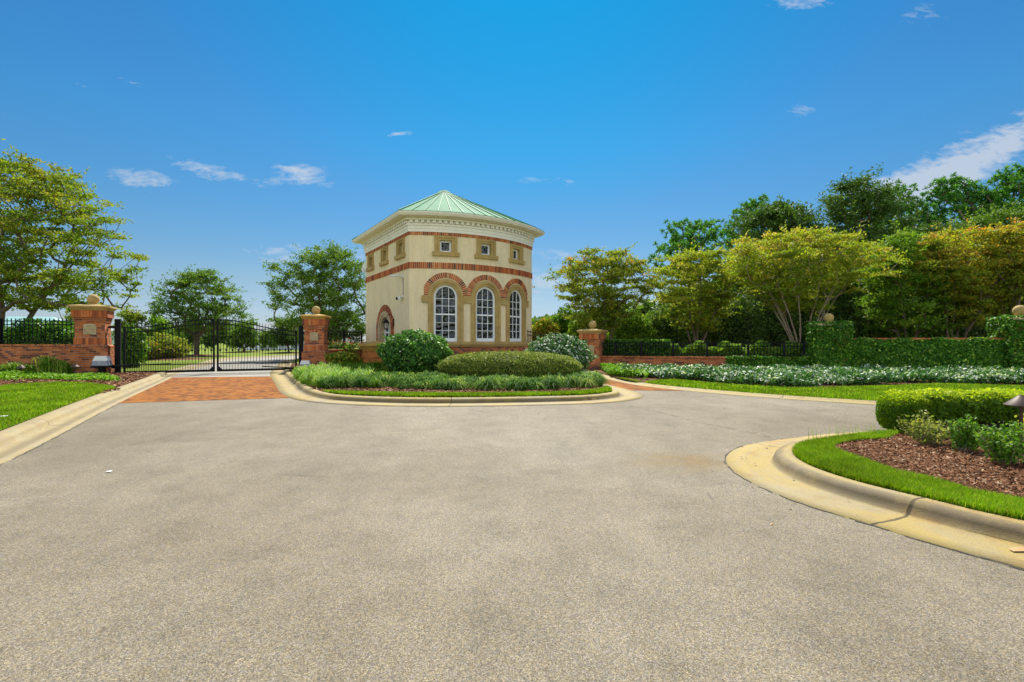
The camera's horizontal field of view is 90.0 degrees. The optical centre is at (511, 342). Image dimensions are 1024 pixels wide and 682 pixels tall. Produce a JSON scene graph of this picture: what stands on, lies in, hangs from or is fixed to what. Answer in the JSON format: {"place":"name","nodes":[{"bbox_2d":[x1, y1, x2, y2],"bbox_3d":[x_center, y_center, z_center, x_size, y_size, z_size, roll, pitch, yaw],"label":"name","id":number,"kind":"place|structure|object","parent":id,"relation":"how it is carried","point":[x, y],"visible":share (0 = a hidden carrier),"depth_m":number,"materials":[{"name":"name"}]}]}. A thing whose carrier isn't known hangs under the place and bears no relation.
{"place":"outdoors","nodes":[
{"label":"outdoors","id":0,"kind":"place"},
{"bbox_2d":[0,381,115,428],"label":"lawn grass","id":1,"kind":"structure","parent":0,"point":[40,398],"depth_m":9.91,"materials":[{"name":"green plant"}]},
{"bbox_2d":[0,372,157,430],"bbox_3d":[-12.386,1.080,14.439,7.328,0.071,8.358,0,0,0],"label":"bark mulch","id":2,"kind":"object","parent":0,"point":[126,377],"visible":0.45,"depth_m":14.36,"materials":[{"name":"brown wood"}]},
{"bbox_2d":[0,344,74,372],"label":"brick wall","id":3,"kind":"structure","parent":2,"relation":"on","point":[23,353],"depth_m":17.88,"materials":[{"name":"brown brick"}]},
{"bbox_2d":[0,318,74,343],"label":"iron fence","id":4,"kind":"object","parent":3,"relation":"on","point":[28,324],"visible":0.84,"depth_m":18.02,"materials":[{"name":"black metal"}]},
{"bbox_2d":[25,355,60,372],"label":"day lily","id":5,"kind":"object","parent":2,"relation":"on","point":[44,364],"visible":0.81,"depth_m":16.80,"materials":[{"name":"green plant"}]},
{"bbox_2d":[0,370,121,380],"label":"leafy cover","id":6,"kind":"object","parent":2,"relation":"on","point":[5,375],"visible":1,"depth_m":14.91,"materials":[{"name":"green plant"}]},
{"bbox_2d":[50,359,82,373],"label":"day lily","id":7,"kind":"object","parent":2,"relation":"on","point":[61,367],"visible":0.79,"depth_m":16.91,"materials":[{"name":"green plant"}]},
{"bbox_2d":[67,294,117,373],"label":"gate pillar","id":8,"kind":"structure","parent":2,"relation":"on","point":[93,320],"depth_m":17.61,"materials":[{"name":"red brick"}]},
{"bbox_2d":[108,319,121,371],"bbox_3d":[-14.175,0.180,18.274,0.360,2.020,0.180,0,0,-27],"label":"gate post","id":9,"kind":"object","parent":2,"relation":"on","point":[117,341],"visible":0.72,"depth_m":18.24,"materials":[{"name":"black metal"}]},
{"bbox_2d":[91,356,170,372],"bbox_3d":[-13.347,0.791,17.970,2.234,0.638,0.423,0,0,-23],"label":"gate operator","id":10,"kind":"object","parent":2,"relation":"on","point":[101,363],"visible":0.94,"depth_m":17.56,"materials":[{"name":"black metal"}]},
{"bbox_2d":[123,316,214,372],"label":"driveway gate","id":11,"kind":"structure","parent":2,"relation":"on","point":[211,369],"depth_m":19.04,"materials":[{"name":"black metal"}]},
{"bbox_2d":[0,355,298,463],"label":"kerb beside entry lane","id":12,"kind":"structure","parent":0,"point":[21,438],"depth_m":7.85,"materials":[{"name":"concrete"}]},
{"bbox_2d":[1,349,332,430],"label":"grass field","id":13,"kind":"structure","parent":0,"point":[201,351],"depth_m":36.93,"materials":[{"name":"green plant"}]},
{"bbox_2d":[3,318,73,343],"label":"tall hedge","id":14,"kind":"object","parent":13,"relation":"on","point":[39,332],"visible":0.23,"depth_m":18.50,"materials":[{"name":"green plant"}]},
{"bbox_2d":[0,138,151,329],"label":"crape myrtle","id":15,"kind":"object","parent":13,"relation":"on","point":[34,180],"visible":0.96,"depth_m":22.56,"materials":[{"name":"green plant"}]},
{"bbox_2d":[144,314,176,336],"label":"tree","id":16,"kind":"object","parent":13,"relation":"on","point":[156,319],"visible":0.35,"depth_m":43.65,"materials":[{"name":"green plant"}]},
{"bbox_2d":[145,357,210,360],"bbox_3d":[-22.365,1.030,33.000,5.200,0.140,5.200,0,0,0],"label":"mulch ring","id":17,"kind":"object","parent":13,"relation":"on","point":[178,358],"visible":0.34,"depth_m":32.05,"materials":[{"name":"brown soil"}]},
{"bbox_2d":[145,339,166,358],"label":"tall shrub","id":18,"kind":"object","parent":17,"relation":"on","point":[151,346],"visible":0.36,"depth_m":31.36,"materials":[{"name":"green plant"}]},
{"bbox_2d":[147,332,193,357],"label":"tall shrub","id":19,"kind":"object","parent":17,"relation":"on","point":[169,345],"visible":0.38,"depth_m":32.61,"materials":[{"name":"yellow plant"}]},
{"bbox_2d":[221,351,255,352],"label":"mulch ring","id":20,"kind":"object","parent":13,"relation":"on","point":[240,352],"visible":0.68,"depth_m":54.60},
{"bbox_2d":[227,317,261,350],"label":"tree","id":21,"kind":"object","parent":20,"relation":"on","point":[245,336],"visible":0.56,"depth_m":55.30,"materials":[{"name":"green plant"}]},
{"bbox_2d":[257,328,277,350],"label":"tree","id":22,"kind":"object","parent":13,"relation":"on","point":[271,345],"visible":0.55,"depth_m":65.65,"materials":[{"name":"green plant"}]},
{"bbox_2d":[266,352,298,353],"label":"mulch ring","id":23,"kind":"object","parent":13,"relation":"on","point":[281,353],"visible":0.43,"depth_m":50.02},
{"bbox_2d":[265,315,303,351],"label":"tree","id":24,"kind":"object","parent":23,"relation":"on","point":[277,339],"visible":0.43,"depth_m":51.23,"materials":[{"name":"green plant"}]},
{"bbox_2d":[237,321,337,349],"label":"house","id":25,"kind":"structure","parent":13,"relation":"on","point":[270,326],"depth_m":76.16,"materials":[{"name":"white"}]},
{"bbox_2d":[183,356,587,372],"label":"driveway","id":26,"kind":"structure","parent":0,"point":[271,359],"depth_m":26.43,"materials":[{"name":"concrete"}]},
{"bbox_2d":[113,322,150,367],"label":"tall shrub","id":27,"kind":"object","parent":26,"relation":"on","point":[137,346],"visible":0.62,"depth_m":22.30,"materials":[{"name":"green plant"}]},
{"bbox_2d":[111,306,154,339],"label":"crape myrtle","id":28,"kind":"object","parent":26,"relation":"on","point":[128,317],"visible":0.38,"depth_m":37.69,"materials":[{"name":"green plant"}]},
{"bbox_2d":[141,264,256,353],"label":"oak tree","id":29,"kind":"object","parent":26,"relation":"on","point":[194,278],"visible":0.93,"depth_m":40.28,"materials":[{"name":"green plant"}]},
{"bbox_2d":[532,318,560,341],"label":"understory shrub","id":30,"kind":"object","parent":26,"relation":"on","point":[546,326],"visible":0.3,"depth_m":29.56,"materials":[{"name":"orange plant"}]},
{"bbox_2d":[549,306,574,334],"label":"understory shrub","id":31,"kind":"object","parent":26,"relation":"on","point":[561,321],"visible":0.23,"depth_m":30.51,"materials":[{"name":"green plant"}]},
{"bbox_2d":[577,321,607,368],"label":"gate pillar","id":32,"kind":"structure","parent":26,"relation":"on","point":[594,337],"depth_m":22.55,"materials":[{"name":"red brick"}]},
{"bbox_2d":[293,359,611,396],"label":"grass field","id":33,"kind":"structure","parent":0,"point":[385,396],"depth_m":10.78,"materials":[{"name":"green plant"}]},
{"bbox_2d":[256,239,365,344],"bbox_3d":[-13.142,-3.057,36.106,9.064,8.647,7.185,0,0,0],"label":"oak tree","id":34,"kind":"object","parent":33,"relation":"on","point":[330,295],"visible":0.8,"depth_m":35.08,"materials":[{"name":"green plant"}]},
{"bbox_2d":[289,363,606,396],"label":"mulch bed island","id":35,"kind":"structure","parent":33,"relation":"on","point":[290,370],"depth_m":11.88,"materials":[{"name":"brown wood"}]},
{"bbox_2d":[217,316,296,371],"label":"driveway gate","id":36,"kind":"structure","parent":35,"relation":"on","point":[219,369],"depth_m":20.16,"materials":[{"name":"black metal"}]},
{"bbox_2d":[299,306,331,366],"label":"gate pillar","id":37,"kind":"structure","parent":35,"relation":"on","point":[316,325],"depth_m":20.89,"materials":[{"name":"red brick"}]},
{"bbox_2d":[289,361,375,385],"bbox_3d":[-5.616,0.890,16.152,2.948,0.420,7.980,0,0,-16],"label":"liriope border","id":38,"kind":"object","parent":35,"relation":"on","point":[305,374],"visible":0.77,"depth_m":14.66,"materials":[{"name":"green plant"}]},
{"bbox_2d":[324,350,361,362],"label":"nandina shrub","id":39,"kind":"object","parent":35,"relation":"on","point":[340,356],"visible":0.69,"depth_m":20.02,"materials":[{"name":"green plant"}]},
{"bbox_2d":[328,349,361,360],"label":"brick wall","id":40,"kind":"structure","parent":35,"relation":"on","point":[342,350],"depth_m":23.66,"materials":[{"name":"brown brick"}]},
{"bbox_2d":[327,329,362,348],"bbox_3d":[-7.820,-0.130,23.875,0.088,0.920,4.271,0,0,5],"label":"iron fence","id":41,"kind":"object","parent":40,"relation":"on","point":[354,335],"visible":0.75,"depth_m":23.84,"materials":[{"name":"black metal"}]},
{"bbox_2d":[323,359,394,371],"bbox_3d":[-5.270,0.866,18.382,4.000,0.469,5.060,0,0,0],"label":"liriope border","id":42,"kind":"object","parent":35,"relation":"on","point":[378,366],"visible":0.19,"depth_m":17.66,"materials":[{"name":"plant"}]},
{"bbox_2d":[357,341,384,364],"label":"brick pier","id":43,"kind":"structure","parent":35,"relation":"on","point":[369,349],"depth_m":19.69,"materials":[{"name":"stone"}]},
{"bbox_2d":[376,328,453,373],"bbox_3d":[-3.071,0.343,16.090,2.528,1.593,2.117,0,0,0],"label":"round bush","id":44,"kind":"object","parent":35,"relation":"on","point":[419,350],"visible":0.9,"depth_m":15.43,"materials":[{"name":"green plant"}]},
{"bbox_2d":[352,190,544,354],"bbox_3d":[-3.054,-3.208,25.015,7.375,8.655,8.418,0,0,-32],"label":"gatehouse","id":45,"kind":"object","parent":35,"relation":"on","point":[463,266],"visible":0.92,"depth_m":21.87,"materials":[{"name":"paint"}]},
{"bbox_2d":[434,285,456,341],"bbox_3d":[-2.773,-1.205,21.317,0.986,2.350,0.102,0,0,-15],"label":"window","id":46,"kind":"structure","parent":45,"relation":"in","point":[445,296],"depth_m":21.33,"materials":[{"name":"white paint"}]},
{"bbox_2d":[476,287,494,341],"bbox_3d":[-1.173,-1.205,22.052,0.986,2.350,0.102,0,0,-34],"label":"window","id":47,"kind":"structure","parent":45,"relation":"in","point":[485,298],"depth_m":22.09,"materials":[{"name":"white paint"}]},
{"bbox_2d":[510,290,520,341],"bbox_3d":[0.109,-1.205,23.260,0.102,2.350,0.986,0,0,37],"label":"window","id":48,"kind":"structure","parent":45,"relation":"in","point":[515,298],"depth_m":23.34,"materials":[{"name":"white paint"}]},
{"bbox_2d":[308,369,610,389],"bbox_3d":[-1.151,0.936,13.429,7.621,0.329,4.084,0,0,6],"label":"liriope border","id":49,"kind":"object","parent":35,"relation":"on","point":[434,379],"visible":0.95,"depth_m":12.27,"materials":[{"name":"green plant"}]},
{"bbox_2d":[307,384,612,396],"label":"bark mulch","id":50,"kind":"object","parent":35,"relation":"on","point":[410,390],"visible":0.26,"depth_m":11.66,"materials":[{"name":"brown wood"}]},
{"bbox_2d":[436,349,581,376],"bbox_3d":[-0.055,0.673,14.742,4.207,0.949,2.467,0,0,0],"label":"clipped shrub","id":51,"kind":"object","parent":35,"relation":"on","point":[509,362],"visible":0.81,"depth_m":13.81,"materials":[{"name":"green plant"}]},
{"bbox_2d":[525,332,598,370],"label":"round bush","id":52,"kind":"object","parent":35,"relation":"on","point":[575,348],"visible":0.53,"depth_m":15.42,"materials":[{"name":"green plant"}]},
{"bbox_2d":[0,382,1023,681],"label":"road","id":53,"kind":"structure","parent":0,"point":[298,540],"depth_m":2.84,"materials":[{"name":"grey asphalt"}]},
{"bbox_2d":[120,376,288,402],"bbox_3d":[-8.185,1.196,14.220,3.046,0.001,8.825,0,0,-28],"label":"brick apron entry","id":54,"kind":"object","parent":53,"relation":"on","point":[202,388],"visible":1,"depth_m":12.69,"materials":[{"name":"brick"}]},
{"bbox_2d":[173,373,269,376],"bbox_3d":[-10.781,1.196,18.815,4.639,0.001,2.770,0,0,0],"label":"concrete apron","id":55,"kind":"object","parent":53,"relation":"on","point":[221,374],"visible":1,"depth_m":18.98,"materials":[{"name":"grey concrete"}]},
{"bbox_2d":[605,379,682,390],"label":"brick driveway","id":56,"kind":"structure","parent":53,"relation":"on","point":[625,385],"depth_m":13.53,"materials":[{"name":"brick"}]},
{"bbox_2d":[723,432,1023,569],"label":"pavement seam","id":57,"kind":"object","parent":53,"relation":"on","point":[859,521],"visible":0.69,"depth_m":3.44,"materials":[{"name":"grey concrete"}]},
{"bbox_2d":[726,431,1023,568],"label":"kerb around corner bed","id":58,"kind":"object","parent":53,"relation":"on","point":[777,466],"visible":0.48,"depth_m":3.62,"materials":[{"name":"concrete"}]},
{"bbox_2d":[0,0,1023,342],"label":"sky","id":59,"kind":"structure","parent":0,"point":[232,135],"materials":[{"name":"blue"}]},
{"bbox_2d":[589,368,1023,387],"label":"mulch bed","id":60,"kind":"object","parent":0,"point":[652,377],"visible":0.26,"depth_m":14.50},
{"bbox_2d":[567,319,608,338],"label":"understory shrub","id":61,"kind":"object","parent":60,"relation":"on","point":[572,325],"visible":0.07,"depth_m":28.63,"materials":[{"name":"green plant"}]},
{"bbox_2d":[543,242,664,338],"bbox_3d":[4.989,-2.007,26.944,6.283,6.424,5.022,0,0,29],"label":"crape myrtle","id":62,"kind":"object","parent":60,"relation":"on","point":[607,313],"visible":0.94,"depth_m":26.32,"materials":[{"name":"green plant"}]},
{"bbox_2d":[599,362,649,378],"bbox_3d":[4.084,0.985,18.614,1.413,0.413,5.977,0,0,5],"label":"flower cover","id":63,"kind":"object","parent":60,"relation":"on","point":[615,369],"visible":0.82,"depth_m":17.01,"materials":[{"name":"green plant"}]},
{"bbox_2d":[607,306,657,353],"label":"understory shrub","id":64,"kind":"object","parent":60,"relation":"on","point":[635,327],"visible":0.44,"depth_m":30.33,"materials":[{"name":"green plant"}]},
{"bbox_2d":[603,338,670,355],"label":"clipped hedge","id":65,"kind":"object","parent":60,"relation":"on","point":[651,345],"visible":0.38,"depth_m":22.54,"materials":[{"name":"green plant"}]},
{"bbox_2d":[643,301,682,342],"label":"understory shrub","id":66,"kind":"object","parent":60,"relation":"on","point":[662,327],"visible":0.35,"depth_m":31.30,"materials":[{"name":"green plant"}]},
{"bbox_2d":[644,217,732,302],"bbox_3d":[14.429,-4.318,40.090,6.953,11.049,6.036,0,0,-7],"label":"pine tree","id":67,"kind":"object","parent":60,"relation":"on","point":[677,239],"visible":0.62,"depth_m":39.72,"materials":[{"name":"green plant"}]},
{"bbox_2d":[667,313,719,346],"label":"understory shrub","id":68,"kind":"object","parent":60,"relation":"on","point":[684,340],"visible":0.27,"depth_m":30.26,"materials":[{"name":"green plant"}]},
{"bbox_2d":[642,236,757,345],"bbox_3d":[9.784,-2.053,26.780,5.765,6.515,5.661,0,0,36],"label":"crape myrtle","id":69,"kind":"object","parent":60,"relation":"on","point":[704,268],"visible":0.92,"depth_m":26.39,"materials":[{"name":"green plant"}]},
{"bbox_2d":[601,356,806,366],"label":"brick wall","id":70,"kind":"structure","parent":60,"relation":"on","point":[682,360],"depth_m":21.64,"materials":[{"name":"brown brick"}]},
{"bbox_2d":[602,341,807,356],"bbox_3d":[7.710,0.268,21.300,8.005,0.665,0.106,0,0,23],"label":"iron fence","id":71,"kind":"object","parent":70,"relation":"on","point":[615,345],"visible":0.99,"depth_m":21.12,"materials":[{"name":"black metal"}]},
{"bbox_2d":[725,354,811,366],"bbox_3d":[10.101,0.855,20.291,3.170,0.800,0.746,0,0,23],"label":"ivy patch","id":72,"kind":"object","parent":70,"relation":"attached to","point":[764,360],"visible":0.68,"depth_m":20.08,"materials":[{"name":"green plant"}]},
{"bbox_2d":[707,290,769,347],"bbox_3d":[13.107,-0.920,30.025,3.813,4.297,2.971,0,0,0],"label":"understory shrub","id":73,"kind":"object","parent":60,"relation":"on","point":[740,327],"visible":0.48,"depth_m":29.26,"materials":[{"name":"green plant"}]},
{"bbox_2d":[719,193,779,300],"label":"pine tree","id":74,"kind":"object","parent":60,"relation":"on","point":[746,204],"visible":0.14,"depth_m":45.63,"materials":[{"name":"green plant"}]},
{"bbox_2d":[748,291,809,345],"bbox_3d":[15.876,-1.186,31.003,4.151,4.820,3.334,0,0,0],"label":"understory shrub","id":75,"kind":"object","parent":60,"relation":"on","point":[776,334],"visible":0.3,"depth_m":30.17,"materials":[{"name":"green plant"}]},
{"bbox_2d":[719,193,842,336],"bbox_3d":[17.197,-4.152,32.996,7.870,10.850,7.234,0,0,0],"label":"oak tree","id":76,"kind":"object","parent":60,"relation":"on","point":[775,215],"visible":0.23,"depth_m":32.06,"materials":[{"name":"green plant"}]},
{"bbox_2d":[718,219,912,343],"bbox_3d":[13.518,-2.168,23.258,7.776,6.725,6.936,0,0,32],"label":"crape myrtle","id":77,"kind":"object","parent":60,"relation":"on","point":[775,250],"visible":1,"depth_m":22.57,"materials":[{"name":"green plant"}]},
{"bbox_2d":[619,362,1023,386],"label":"flower cover","id":78,"kind":"object","parent":60,"relation":"on","point":[786,375],"visible":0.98,"depth_m":14.43,"materials":[{"name":"plant"}]},
{"bbox_2d":[793,287,850,343],"bbox_3d":[18.656,-1.182,31.017,4.155,4.770,3.181,0,0,0],"label":"understory shrub","id":79,"kind":"object","parent":60,"relation":"on","point":[831,311],"visible":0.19,"depth_m":30.27,"materials":[{"name":"green plant"}]},
{"bbox_2d":[804,313,854,367],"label":"ivy pillar","id":80,"kind":"structure","parent":60,"relation":"on","point":[829,341],"depth_m":18.85,"materials":[{"name":"green plant"}]},
{"bbox_2d":[833,291,887,337],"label":"understory shrub","id":81,"kind":"object","parent":60,"relation":"on","point":[857,321],"visible":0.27,"depth_m":29.31,"materials":[{"name":"green plant"}]},
{"bbox_2d":[805,162,923,317],"bbox_3d":[21.558,-4.844,32.074,8.095,12.267,7.232,0,0,0],"label":"oak tree","id":82,"kind":"object","parent":60,"relation":"on","point":[854,215],"visible":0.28,"depth_m":30.91,"materials":[{"name":"green plant"}]},
{"bbox_2d":[869,313,924,337],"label":"understory shrub","id":83,"kind":"object","parent":60,"relation":"on","point":[891,334],"visible":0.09,"depth_m":28.77,"materials":[{"name":"green plant"}]},
{"bbox_2d":[864,179,945,243],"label":"pine tree","id":84,"kind":"object","parent":60,"relation":"on","point":[908,196],"visible":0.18,"depth_m":42.90,"materials":[{"name":"green plant"}]},
{"bbox_2d":[850,220,973,337],"bbox_3d":[19.510,-2.423,25.027,5.498,7.250,4.620,0,0,0],"label":"spreading tree","id":85,"kind":"object","parent":60,"relation":"on","point":[885,309],"visible":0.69,"depth_m":24.33,"materials":[{"name":"green plant"}]},
{"bbox_2d":[852,335,1007,367],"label":"ivy wall","id":86,"kind":"structure","parent":60,"relation":"on","point":[912,352],"depth_m":18.69,"materials":[{"name":"green plant"}]},
{"bbox_2d":[885,217,984,314],"bbox_3d":[27.529,-3.519,34.124,7.028,9.579,6.105,0,0,0],"label":"oak tree","id":87,"kind":"object","parent":60,"relation":"on","point":[927,227],"visible":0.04,"depth_m":33.23,"materials":[{"name":"green plant"}]},
{"bbox_2d":[909,315,962,337],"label":"understory shrub","id":88,"kind":"object","parent":60,"relation":"on","point":[929,334],"visible":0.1,"depth_m":28.22,"materials":[{"name":"green plant"}]},
{"bbox_2d":[914,172,995,237],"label":"pine tree","id":89,"kind":"object","parent":60,"relation":"on","point":[942,191],"visible":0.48,"depth_m":41.44,"materials":[{"name":"green plant"}]},
{"bbox_2d":[901,218,1023,337],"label":"crape myrtle","id":90,"kind":"object","parent":60,"relation":"on","point":[982,281],"visible":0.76,"depth_m":23.21,"materials":[{"name":"green plant"}]},
{"bbox_2d":[953,309,988,337],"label":"understory shrub","id":91,"kind":"object","parent":60,"relation":"on","point":[980,332],"visible":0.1,"depth_m":28.14,"materials":[{"name":"green plant"}]},
{"bbox_2d":[944,199,1023,300],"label":"oak tree","id":92,"kind":"object","parent":60,"relation":"on","point":[997,216],"visible":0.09,"depth_m":33.15,"materials":[{"name":"green plant"}]},
{"bbox_2d":[968,215,1023,314],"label":"crape myrtle","id":93,"kind":"object","parent":60,"relation":"on","point":[1019,292],"visible":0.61,"depth_m":22.55,"materials":[{"name":"green plant"}]},
{"bbox_2d":[972,161,1023,243],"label":"pine tree","id":94,"kind":"object","parent":60,"relation":"on","point":[1009,185],"visible":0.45,"depth_m":39.59,"materials":[{"name":"green plant"}]},
{"bbox_2d":[985,305,1023,368],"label":"ivy pillar","id":95,"kind":"structure","parent":60,"relation":"on","point":[1009,328],"depth_m":18.09,"materials":[{"name":"green plant"}]},
{"bbox_2d":[618,377,1023,400],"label":"grass field","id":96,"kind":"structure","parent":0,"point":[779,394],"depth_m":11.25,"materials":[{"name":"green plant"}]},
{"bbox_2d":[663,340,805,356],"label":"plants","id":97,"kind":"object","parent":96,"relation":"on","point":[689,349],"visible":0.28,"depth_m":21.41,"materials":[{"name":"plant"}]},
{"label":"ground","id":98,"kind":"structure","parent":0,"visible":0},
{"bbox_2d":[270,358,642,406],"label":"kerb around island","id":99,"kind":"structure","parent":98,"relation":"on","point":[286,383],"depth_m":10.34,"materials":[{"name":"concrete"}]},
{"bbox_2d":[585,369,876,404],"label":"kerb beside exit lane","id":100,"kind":"structure","parent":98,"relation":"on","point":[849,401],"depth_m":11.65,"materials":[{"name":"concrete"}]},
{"bbox_2d":[532,271,1021,342],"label":"wood","id":101,"kind":"object","parent":98,"relation":"on","point":[643,306],"depth_m":49.39,"materials":[{"name":"green plant"}]},
{"label":"lawn corner","id":102,"kind":"structure","parent":0,"visible":0},
{"bbox_2d":[790,429,1023,519],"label":"lawn grass","id":103,"kind":"structure","parent":102,"relation":"on","point":[823,453],"depth_m":4.02,"materials":[{"name":"green plant"}]},
{"bbox_2d":[835,433,1023,498],"bbox_3d":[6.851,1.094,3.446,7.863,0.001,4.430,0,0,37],"label":"mulch bed corner","id":104,"kind":"object","parent":102,"relation":"on","point":[932,457],"visible":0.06,"depth_m":4.66,"materials":[{"name":"brown wood"}]},
{"bbox_2d":[893,410,955,445],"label":"shrub","id":105,"kind":"object","parent":104,"relation":"on","point":[924,428],"visible":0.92,"depth_m":5.45,"materials":[{"name":"green plant"}]},
{"bbox_2d":[875,387,1023,434],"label":"hedge","id":106,"kind":"object","parent":104,"relation":"on","point":[986,407],"visible":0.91,"depth_m":6.03,"materials":[{"name":"green plant"}]},
{"bbox_2d":[945,414,985,451],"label":"shrub","id":107,"kind":"object","parent":104,"relation":"on","point":[961,431],"visible":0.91,"depth_m":5.11,"materials":[{"name":"green plant"}]},
{"bbox_2d":[972,421,1023,464],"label":"shrub","id":108,"kind":"object","parent":104,"relation":"on","point":[1003,446],"visible":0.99,"depth_m":4.59,"materials":[{"name":"green plant"}]},
{"bbox_2d":[1003,395,1023,449],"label":"path light","id":109,"kind":"object","parent":104,"relation":"on","point":[1017,401],"visible":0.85,"depth_m":5.04,"materials":[{"name":"brown metal"}]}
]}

